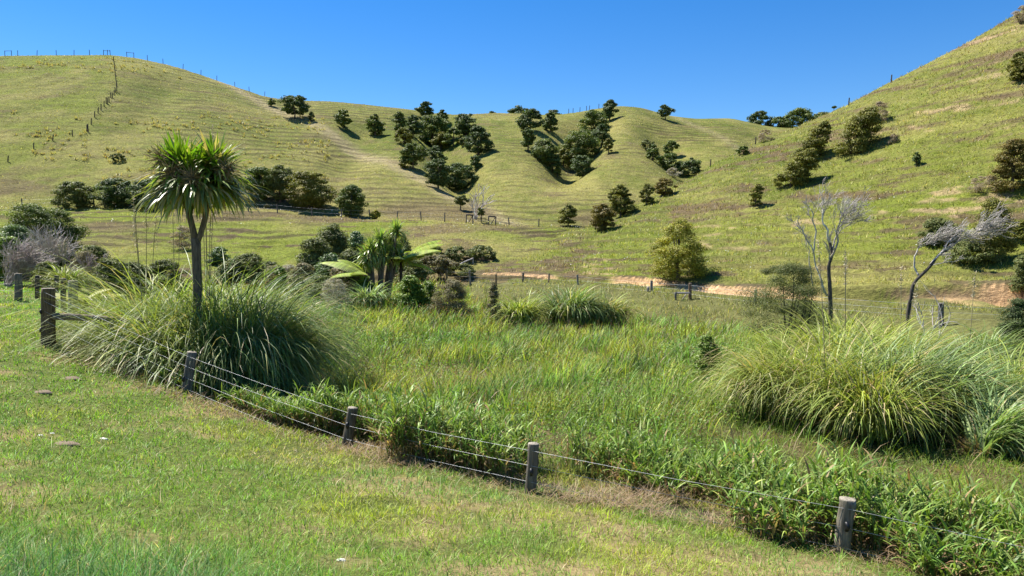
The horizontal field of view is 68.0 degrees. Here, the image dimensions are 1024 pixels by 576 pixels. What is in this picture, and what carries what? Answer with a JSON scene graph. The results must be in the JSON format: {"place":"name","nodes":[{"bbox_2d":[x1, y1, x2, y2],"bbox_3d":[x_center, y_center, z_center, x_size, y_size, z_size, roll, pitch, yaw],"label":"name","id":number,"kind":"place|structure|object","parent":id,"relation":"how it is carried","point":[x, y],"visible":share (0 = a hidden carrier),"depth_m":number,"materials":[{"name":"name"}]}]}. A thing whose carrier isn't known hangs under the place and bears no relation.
{"place":"outdoors","nodes":[
{"label":"outdoors","id":0,"kind":"place"},
{"bbox_2d":[0,54,791,284],"bbox_3d":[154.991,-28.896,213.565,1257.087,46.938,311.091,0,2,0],"label":"hill","id":1,"kind":"structure","parent":0,"point":[355,148],"depth_m":125.23,"materials":[{"name":"green plant"}]},
{"bbox_2d":[49,181,96,207],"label":"conifer tree","id":2,"kind":"object","parent":1,"relation":"on","point":[81,191],"visible":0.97,"depth_m":90.57,"materials":[{"name":"green plant"}]},
{"bbox_2d":[87,177,134,207],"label":"conifer tree","id":3,"kind":"object","parent":1,"relation":"on","point":[118,195],"visible":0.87,"depth_m":90.85,"materials":[{"name":"green plant"}]},
{"bbox_2d":[125,179,161,208],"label":"conifer tree","id":4,"kind":"object","parent":1,"relation":"on","point":[134,191],"visible":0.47,"depth_m":88.66,"materials":[{"name":"green plant"}]},
{"bbox_2d":[236,166,275,199],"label":"conifer tree","id":5,"kind":"object","parent":1,"relation":"on","point":[259,172],"visible":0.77,"depth_m":97.56,"materials":[{"name":"green plant"}]},
{"bbox_2d":[263,164,294,202],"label":"conifer tree","id":6,"kind":"object","parent":1,"relation":"on","point":[279,172],"visible":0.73,"depth_m":97.72,"materials":[{"name":"green plant"}]},
{"bbox_2d":[276,95,310,118],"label":"conifer tree","id":7,"kind":"object","parent":1,"relation":"on","point":[292,100],"visible":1,"depth_m":154.80,"materials":[{"name":"green plant"}]},
{"bbox_2d":[281,170,339,207],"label":"conifer tree","id":8,"kind":"object","parent":1,"relation":"on","point":[318,194],"visible":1,"depth_m":95.66,"materials":[{"name":"green plant"}]},
{"bbox_2d":[334,184,368,216],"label":"conifer tree","id":9,"kind":"object","parent":1,"relation":"on","point":[356,199],"visible":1,"depth_m":93.02,"materials":[{"name":"green plant"}]},
{"bbox_2d":[398,143,430,168],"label":"conifer tree","id":10,"kind":"object","parent":1,"relation":"on","point":[411,154],"visible":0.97,"depth_m":128.76,"materials":[{"name":"green plant"}]},
{"bbox_2d":[418,114,449,142],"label":"conifer tree","id":11,"kind":"object","parent":1,"relation":"on","point":[431,124],"visible":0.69,"depth_m":173.26,"materials":[{"name":"green plant"}]},
{"bbox_2d":[414,254,459,283],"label":"shrub","id":12,"kind":"object","parent":1,"relation":"on","point":[443,266],"visible":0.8,"depth_m":59.34,"materials":[{"name":"green plant"}]},
{"bbox_2d":[421,158,453,187],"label":"conifer tree","id":13,"kind":"object","parent":1,"relation":"on","point":[438,176],"visible":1,"depth_m":117.07,"materials":[{"name":"green plant"}]},
{"bbox_2d":[442,162,479,189],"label":"conifer tree","id":14,"kind":"object","parent":1,"relation":"on","point":[460,171],"visible":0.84,"depth_m":134.52,"materials":[{"name":"green plant"}]},
{"bbox_2d":[453,113,476,134],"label":"conifer tree","id":15,"kind":"object","parent":1,"relation":"on","point":[463,120],"visible":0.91,"depth_m":169.34,"materials":[{"name":"green plant"}]},
{"bbox_2d":[461,125,494,154],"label":"conifer tree","id":16,"kind":"object","parent":1,"relation":"on","point":[480,132],"visible":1,"depth_m":148.27,"materials":[{"name":"green plant"}]},
{"bbox_2d":[515,108,544,129],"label":"conifer tree","id":17,"kind":"object","parent":1,"relation":"on","point":[527,116],"visible":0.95,"depth_m":170.04,"materials":[{"name":"green plant"}]},
{"bbox_2d":[530,138,560,162],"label":"conifer tree","id":18,"kind":"object","parent":1,"relation":"on","point":[542,153],"visible":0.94,"depth_m":147.34,"materials":[{"name":"green plant"}]},
{"bbox_2d":[558,129,600,165],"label":"conifer tree","id":19,"kind":"object","parent":1,"relation":"on","point":[585,142],"visible":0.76,"depth_m":156.18,"materials":[{"name":"green plant"}]},
{"bbox_2d":[570,155,594,176],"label":"conifer tree","id":20,"kind":"object","parent":1,"relation":"on","point":[585,162],"visible":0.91,"depth_m":139.65,"materials":[{"name":"green plant"}]},
{"bbox_2d":[576,109,609,134],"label":"conifer tree","id":21,"kind":"object","parent":1,"relation":"on","point":[588,120],"visible":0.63,"depth_m":182.74,"materials":[{"name":"green plant"}]},
{"bbox_2d":[776,107,821,127],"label":"conifer tree","id":22,"kind":"object","parent":1,"relation":"on","point":[804,115],"visible":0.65,"depth_m":237.39,"materials":[{"name":"green plant"}]},
{"bbox_2d":[0,269,1023,575],"bbox_3d":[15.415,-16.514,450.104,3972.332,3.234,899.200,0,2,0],"label":"ground","id":23,"kind":"structure","parent":0,"point":[288,529],"depth_m":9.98,"materials":[{"name":"green plant"}]},
{"bbox_2d":[0,224,42,278],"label":"shrub","id":24,"kind":"object","parent":23,"relation":"on","point":[9,230],"visible":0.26,"depth_m":43.71,"materials":[{"name":"green plant"}]},
{"bbox_2d":[0,236,57,285],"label":"bare bush","id":25,"kind":"object","parent":23,"relation":"on","point":[26,257],"visible":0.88,"depth_m":36.86,"materials":[{"name":"grey plant"}]},
{"bbox_2d":[0,202,63,240],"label":"conifer tree","id":26,"kind":"object","parent":23,"relation":"on","point":[30,211],"visible":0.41,"depth_m":49.35,"materials":[{"name":"green plant"}]},
{"bbox_2d":[3,273,77,326],"bbox_3d":[-17.196,0.437,27.850,10.264,1.867,1.785,2,3,41],"label":"wire fence","id":27,"kind":"object","parent":23,"relation":"on","point":[18,287],"visible":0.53,"depth_m":27.47,"materials":[{"name":"grey wood"}]},
{"bbox_2d":[0,223,85,265],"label":"bare bush","id":28,"kind":"object","parent":23,"relation":"on","point":[48,242],"visible":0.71,"depth_m":40.62,"materials":[{"name":"grey plant"}]},
{"bbox_2d":[29,261,60,287],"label":"shrub","id":29,"kind":"object","parent":23,"relation":"on","point":[43,266],"visible":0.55,"depth_m":35.70,"materials":[{"name":"green plant"}]},
{"bbox_2d":[31,207,91,270],"bbox_3d":[-30.913,-3.064,51.563,3.709,4.991,3.912,0,2,0],"label":"conifer tree","id":30,"kind":"object","parent":23,"relation":"on","point":[58,213],"visible":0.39,"depth_m":51.64,"materials":[{"name":"green plant"}]},
{"bbox_2d":[23,240,102,290],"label":"toetoe tussock","id":31,"kind":"object","parent":23,"relation":"on","point":[65,275],"visible":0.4,"depth_m":34.98,"materials":[{"name":"green plant"}]},
{"bbox_2d":[90,257,135,303],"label":"shrub","id":32,"kind":"object","parent":23,"relation":"on","point":[114,262],"visible":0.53,"depth_m":37.69,"materials":[{"name":"green plant"}]},
{"bbox_2d":[12,196,252,377],"bbox_3d":[-10.308,0.548,21.630,9.054,6.530,7.711,0,2,0],"label":"toetoe tussock","id":33,"kind":"object","parent":23,"relation":"on","point":[136,244],"visible":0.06,"depth_m":20.75,"materials":[{"name":"green plant"}]},
{"bbox_2d":[113,261,153,297],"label":"shrub","id":34,"kind":"object","parent":23,"relation":"on","point":[134,270],"visible":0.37,"depth_m":44.62,"materials":[{"name":"green plant"}]},
{"bbox_2d":[0,213,307,355],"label":"toetoe tussock","id":35,"kind":"object","parent":23,"relation":"on","point":[114,304],"visible":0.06,"depth_m":22.20,"materials":[{"name":"green plant"}]},
{"bbox_2d":[141,258,190,293],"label":"shrub","id":36,"kind":"object","parent":23,"relation":"on","point":[161,265],"visible":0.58,"depth_m":45.54,"materials":[{"name":"green plant"}]},
{"bbox_2d":[22,279,321,388],"bbox_3d":[-9.072,1.774,20.287,8.132,4.094,7.515,0,2,0],"label":"toetoe tussock","id":37,"kind":"object","parent":23,"relation":"on","point":[135,339],"visible":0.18,"depth_m":18.91,"materials":[{"name":"green plant"}]},
{"bbox_2d":[116,127,267,334],"bbox_3d":[-8.508,-0.424,20.492,4.137,7.883,3.712,0,2,0],"label":"cabbage tree","id":38,"kind":"object","parent":23,"relation":"on","point":[190,181],"visible":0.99,"depth_m":19.93,"materials":[{"name":"green plant"}]},
{"bbox_2d":[16,125,396,384],"bbox_3d":[-8.519,-0.454,22.317,10.153,8.704,10.845,0,2,0],"label":"toetoe tussock","id":39,"kind":"object","parent":23,"relation":"on","point":[251,289],"visible":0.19,"depth_m":20.96,"materials":[{"name":"green plant"}]},
{"bbox_2d":[59,278,388,403],"bbox_3d":[-7.508,1.742,20.114,8.588,4.200,8.060,0,2,0],"label":"toetoe tussock","id":40,"kind":"object","parent":23,"relation":"on","point":[211,352],"visible":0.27,"depth_m":18.87,"materials":[{"name":"green plant"}]},
{"bbox_2d":[213,258,252,289],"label":"shrub","id":41,"kind":"object","parent":23,"relation":"on","point":[235,269],"visible":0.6,"depth_m":49.56,"materials":[{"name":"green plant"}]},
{"bbox_2d":[234,253,269,287],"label":"shrub","id":42,"kind":"object","parent":23,"relation":"on","point":[256,259],"visible":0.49,"depth_m":51.62,"materials":[{"name":"green plant"}]},
{"bbox_2d":[119,275,395,397],"bbox_3d":[-7.229,1.559,21.552,8.692,4.424,8.892,0,2,0],"label":"toetoe tussock","id":43,"kind":"object","parent":23,"relation":"on","point":[275,359],"visible":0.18,"depth_m":19.68,"materials":[{"name":"green plant"}]},
{"bbox_2d":[197,340,343,410],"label":"toetoe tussock","id":44,"kind":"object","parent":23,"relation":"on","point":[289,390],"visible":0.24,"depth_m":18.82,"materials":[{"name":"green plant"}]},
{"bbox_2d":[286,262,314,297],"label":"shrub","id":45,"kind":"object","parent":23,"relation":"on","point":[304,266],"visible":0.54,"depth_m":45.55,"materials":[{"name":"green plant"}]},
{"bbox_2d":[293,237,332,276],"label":"shrub","id":46,"kind":"object","parent":23,"relation":"on","point":[317,243],"visible":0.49,"depth_m":55.50,"materials":[{"name":"green plant"}]},
{"bbox_2d":[301,275,345,304],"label":"shrub","id":47,"kind":"object","parent":23,"relation":"on","point":[316,280],"visible":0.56,"depth_m":43.51,"materials":[{"name":"green plant"}]},
{"bbox_2d":[309,223,351,259],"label":"shrub","id":48,"kind":"object","parent":23,"relation":"on","point":[334,236],"visible":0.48,"depth_m":57.38,"materials":[{"name":"green plant"}]},
{"bbox_2d":[314,253,346,285],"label":"shrub","id":49,"kind":"object","parent":23,"relation":"on","point":[327,257],"visible":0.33,"depth_m":49.55,"materials":[{"name":"green plant"}]},
{"bbox_2d":[319,278,354,309],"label":"shrub","id":50,"kind":"object","parent":23,"relation":"on","point":[338,286],"visible":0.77,"depth_m":41.80,"materials":[{"name":"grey plant"}]},
{"bbox_2d":[320,260,371,281],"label":"tree fern","id":51,"kind":"object","parent":23,"relation":"on","point":[345,265],"visible":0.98,"depth_m":45.06,"materials":[{"name":"green plant"}]},
{"bbox_2d":[328,265,363,297],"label":"shrub","id":52,"kind":"object","parent":23,"relation":"on","point":[350,281],"visible":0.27,"depth_m":46.50,"materials":[{"name":"green plant"}]},
{"bbox_2d":[353,235,382,289],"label":"cabbage tree","id":53,"kind":"object","parent":23,"relation":"on","point":[368,256],"visible":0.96,"depth_m":46.70,"materials":[{"name":"green plant"}]},
{"bbox_2d":[341,277,398,310],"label":"toetoe tussock","id":54,"kind":"object","parent":23,"relation":"on","point":[360,295],"visible":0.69,"depth_m":43.11,"materials":[{"name":"green plant"}]},
{"bbox_2d":[363,226,397,295],"bbox_3d":[-8.119,-1.423,47.334,2.408,5.084,2.375,-2,3,-43],"label":"cabbage tree","id":55,"kind":"object","parent":23,"relation":"on","point":[383,250],"visible":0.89,"depth_m":47.12,"materials":[{"name":"green plant"}]},
{"bbox_2d":[385,217,410,296],"bbox_3d":[-7.262,-1.726,47.851,1.864,5.654,1.880,-1,3,-26],"label":"cabbage tree","id":56,"kind":"object","parent":23,"relation":"on","point":[396,225],"visible":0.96,"depth_m":47.67,"materials":[{"name":"green plant"}]},
{"bbox_2d":[383,228,413,293],"bbox_3d":[-7.332,-1.422,48.222,2.860,5.042,2.224,0,2,0],"label":"cabbage tree","id":57,"kind":"object","parent":23,"relation":"on","point":[400,250],"visible":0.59,"depth_m":47.98,"materials":[{"name":"green plant"}]},
{"bbox_2d":[388,275,427,310],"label":"shrub","id":58,"kind":"object","parent":23,"relation":"on","point":[406,294],"visible":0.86,"depth_m":43.65,"materials":[{"name":"green plant"}]},
{"bbox_2d":[374,240,442,292],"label":"tree fern","id":59,"kind":"object","parent":23,"relation":"on","point":[422,250],"visible":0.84,"depth_m":48.16,"materials":[{"name":"green plant"}]},
{"bbox_2d":[393,259,431,285],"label":"shrub","id":60,"kind":"object","parent":23,"relation":"on","point":[417,272],"visible":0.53,"depth_m":56.58,"materials":[{"name":"green plant"}]},
{"bbox_2d":[413,281,445,310],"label":"shrub","id":61,"kind":"object","parent":23,"relation":"on","point":[429,287],"visible":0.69,"depth_m":43.75,"materials":[{"name":"green plant"}]},
{"bbox_2d":[427,279,473,317],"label":"shrub","id":62,"kind":"object","parent":23,"relation":"on","point":[452,285],"visible":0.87,"depth_m":42.66,"materials":[{"name":"green plant"}]},
{"bbox_2d":[483,282,503,322],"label":"shrub","id":63,"kind":"object","parent":23,"relation":"on","point":[493,293],"visible":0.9,"depth_m":40.95,"materials":[{"name":"green plant"}]},
{"bbox_2d":[43,341,984,575],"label":"dead thatch","id":64,"kind":"object","parent":23,"relation":"on","point":[632,499],"visible":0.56,"depth_m":11.50,"materials":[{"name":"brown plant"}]},
{"bbox_2d":[486,288,566,327],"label":"toetoe tussock","id":65,"kind":"object","parent":23,"relation":"on","point":[526,310],"visible":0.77,"depth_m":40.49,"materials":[{"name":"green plant"}]},
{"bbox_2d":[39,288,1023,568],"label":"wire fence","id":66,"kind":"object","parent":23,"relation":"on","point":[845,520],"visible":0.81,"depth_m":14.23,"materials":[{"name":"grey wood"}]},
{"bbox_2d":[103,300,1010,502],"bbox_3d":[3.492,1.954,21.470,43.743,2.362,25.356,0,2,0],"label":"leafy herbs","id":67,"kind":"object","parent":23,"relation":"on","point":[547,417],"visible":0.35,"depth_m":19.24,"materials":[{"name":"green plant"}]},
{"bbox_2d":[91,279,1023,560],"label":"meadow grass","id":68,"kind":"structure","parent":23,"relation":"on","point":[909,451],"depth_m":16.49,"materials":[{"name":"green plant"}]},
{"bbox_2d":[109,337,1023,575],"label":"tall fence grass","id":69,"kind":"structure","parent":23,"relation":"on","point":[989,521],"depth_m":11.60,"materials":[{"name":"green plant"}]},
{"bbox_2d":[519,281,624,326],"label":"toetoe tussock","id":70,"kind":"object","parent":23,"relation":"on","point":[572,307],"visible":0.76,"depth_m":41.45,"materials":[{"name":"green plant"}]},
{"bbox_2d":[149,274,1023,479],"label":"rushes","id":71,"kind":"object","parent":23,"relation":"on","point":[509,339],"visible":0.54,"depth_m":27.51,"materials":[{"name":"green plant"}]},
{"bbox_2d":[580,289,649,326],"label":"toetoe tussock","id":72,"kind":"object","parent":23,"relation":"on","point":[623,312],"visible":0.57,"depth_m":42.04,"materials":[{"name":"green plant"}]},
{"bbox_2d":[689,335,722,380],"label":"shrub","id":73,"kind":"object","parent":23,"relation":"on","point":[705,340],"visible":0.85,"depth_m":23.90,"materials":[{"name":"green plant"}]},
{"bbox_2d":[439,270,1001,325],"bbox_3d":[12.006,0.419,49.172,41.338,2.773,6.273,2,3,39],"label":"wire fence","id":74,"kind":"object","parent":23,"relation":"on","point":[689,293],"visible":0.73,"depth_m":51.11,"materials":[{"name":"grey metal"}]},
{"bbox_2d":[680,323,849,424],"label":"toetoe tussock","id":75,"kind":"object","parent":23,"relation":"on","point":[751,386],"visible":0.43,"depth_m":18.48,"materials":[{"name":"green plant"}]},
{"bbox_2d":[702,312,870,382],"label":"toetoe tussock","id":76,"kind":"object","parent":23,"relation":"on","point":[764,342],"visible":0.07,"depth_m":22.13,"materials":[{"name":"green plant"}]},
{"bbox_2d":[733,261,840,342],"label":"shrub","id":77,"kind":"object","parent":23,"relation":"on","point":[800,287],"visible":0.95,"depth_m":25.24,"materials":[{"name":"green plant"}]},
{"bbox_2d":[696,237,958,435],"bbox_3d":[7.651,1.292,18.224,6.410,5.030,6.143,0,2,0],"label":"toetoe tussock","id":78,"kind":"object","parent":23,"relation":"on","point":[820,349],"visible":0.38,"depth_m":17.77,"materials":[{"name":"green plant"}]},
{"bbox_2d":[785,175,874,326],"bbox_3d":[12.185,-0.635,29.003,3.391,7.494,1.706,0,2,0],"label":"dead tree","id":79,"kind":"object","parent":23,"relation":"on","point":[844,222],"visible":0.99,"depth_m":28.95,"materials":[{"name":"grey wood"}]},
{"bbox_2d":[735,248,1003,375],"bbox_3d":[9.579,1.260,21.457,7.092,4.812,7.150,0,2,0],"label":"toetoe tussock","id":80,"kind":"object","parent":23,"relation":"on","point":[834,341],"visible":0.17,"depth_m":21.48,"materials":[{"name":"green plant"}]},
{"bbox_2d":[758,341,1012,455],"bbox_3d":[8.096,2.448,16.747,5.256,2.634,5.211,-2,3,-35],"label":"toetoe tussock","id":81,"kind":"object","parent":23,"relation":"on","point":[865,424],"visible":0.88,"depth_m":16.12,"materials":[{"name":"green plant"}]},
{"bbox_2d":[788,313,1023,434],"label":"toetoe tussock","id":82,"kind":"object","parent":23,"relation":"on","point":[952,362],"visible":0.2,"depth_m":17.58,"materials":[{"name":"green plant"}]},
{"bbox_2d":[831,266,1005,367],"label":"toetoe tussock","id":83,"kind":"object","parent":23,"relation":"on","point":[911,334],"visible":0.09,"depth_m":22.32,"materials":[{"name":"green plant"}]},
{"bbox_2d":[866,336,1023,444],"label":"toetoe tussock","id":84,"kind":"object","parent":23,"relation":"on","point":[948,405],"visible":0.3,"depth_m":16.60,"materials":[{"name":"green plant"}]},
{"bbox_2d":[905,200,1017,334],"bbox_3d":[17.199,-0.206,29.063,4.269,6.521,1.320,0,2,0],"label":"dead tree","id":85,"kind":"object","parent":23,"relation":"on","point":[943,236],"visible":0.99,"depth_m":29.00,"materials":[{"name":"grey wood"}]},
{"bbox_2d":[902,270,1023,369],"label":"toetoe tussock","id":86,"kind":"object","parent":23,"relation":"on","point":[987,341],"visible":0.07,"depth_m":21.69,"materials":[{"name":"green plant"}]},
{"bbox_2d":[929,321,1023,366],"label":"toetoe tussock","id":87,"kind":"object","parent":23,"relation":"on","point":[994,336],"visible":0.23,"depth_m":25.12,"materials":[{"name":"green plant"}]},
{"bbox_2d":[936,373,1023,462],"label":"toetoe tussock","id":88,"kind":"object","parent":23,"relation":"on","point":[1008,430],"visible":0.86,"depth_m":15.15,"materials":[{"name":"green plant"}]},
{"bbox_2d":[942,339,1023,403],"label":"toetoe tussock","id":89,"kind":"object","parent":23,"relation":"on","point":[1014,363],"visible":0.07,"depth_m":18.92,"materials":[{"name":"green plant"}]},
{"bbox_2d":[994,297,1023,354],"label":"shrub","id":90,"kind":"object","parent":23,"relation":"on","point":[1015,312],"visible":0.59,"depth_m":25.91,"materials":[{"name":"green plant"}]},
{"bbox_2d":[0,0,1023,126],"label":"sky","id":91,"kind":"structure","parent":0,"point":[699,59],"materials":[{"name":"blue"}]},
{"bbox_2d":[463,10,1023,345],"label":"hill","id":92,"kind":"structure","parent":0,"point":[996,292],"depth_m":66.22,"materials":[{"name":"green plant"}]},
{"bbox_2d":[588,203,617,230],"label":"conifer tree","id":93,"kind":"object","parent":92,"relation":"on","point":[603,215],"visible":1,"depth_m":81.34,"materials":[{"name":"green plant"}]},
{"bbox_2d":[607,184,638,216],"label":"conifer tree","id":94,"kind":"object","parent":92,"relation":"on","point":[623,204],"visible":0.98,"depth_m":87.12,"materials":[{"name":"green plant"}]},
{"bbox_2d":[645,217,714,280],"bbox_3d":[12.632,-2.812,58.093,5.307,5.185,5.912,0,2,0],"label":"conifer tree","id":95,"kind":"object","parent":92,"relation":"on","point":[677,254],"visible":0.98,"depth_m":57.12,"materials":[{"name":"green plant"}]},
{"bbox_2d":[770,148,821,186],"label":"conifer tree","id":96,"kind":"object","parent":92,"relation":"on","point":[802,164],"visible":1,"depth_m":76.78,"materials":[{"name":"green plant"}]},
{"bbox_2d":[791,120,832,158],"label":"conifer tree","id":97,"kind":"object","parent":92,"relation":"on","point":[823,131],"visible":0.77,"depth_m":84.03,"materials":[{"name":"green plant"}]},
{"bbox_2d":[832,105,883,153],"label":"conifer tree","id":98,"kind":"object","parent":92,"relation":"on","point":[859,130],"visible":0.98,"depth_m":80.12,"materials":[{"name":"green plant"}]},
{"bbox_2d":[916,217,962,245],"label":"shrub","id":99,"kind":"object","parent":92,"relation":"on","point":[935,223],"visible":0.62,"depth_m":53.69,"materials":[{"name":"green plant"}]},
{"bbox_2d":[942,239,1002,263],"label":"shrub","id":100,"kind":"object","parent":92,"relation":"on","point":[961,248],"visible":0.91,"depth_m":48.92,"materials":[{"name":"green plant"}]},
{"bbox_2d":[963,197,1023,260],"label":"shrub","id":101,"kind":"object","parent":92,"relation":"on","point":[996,241],"visible":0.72,"depth_m":48.76,"materials":[{"name":"green plant"}]},
{"bbox_2d":[987,138,1023,191],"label":"conifer tree","id":102,"kind":"object","parent":92,"relation":"on","point":[1014,147],"visible":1,"depth_m":58.59,"materials":[{"name":"green plant"}]},
{"bbox_2d":[1004,51,1023,80],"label":"conifer tree","id":103,"kind":"object","parent":92,"relation":"on","point":[1014,71],"visible":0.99,"depth_m":77.61,"materials":[{"name":"green plant"}]},
{"bbox_2d":[1007,255,1023,296],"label":"shrub","id":104,"kind":"object","parent":92,"relation":"on","point":[1016,282],"visible":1,"depth_m":44.66,"materials":[{"name":"green plant"}]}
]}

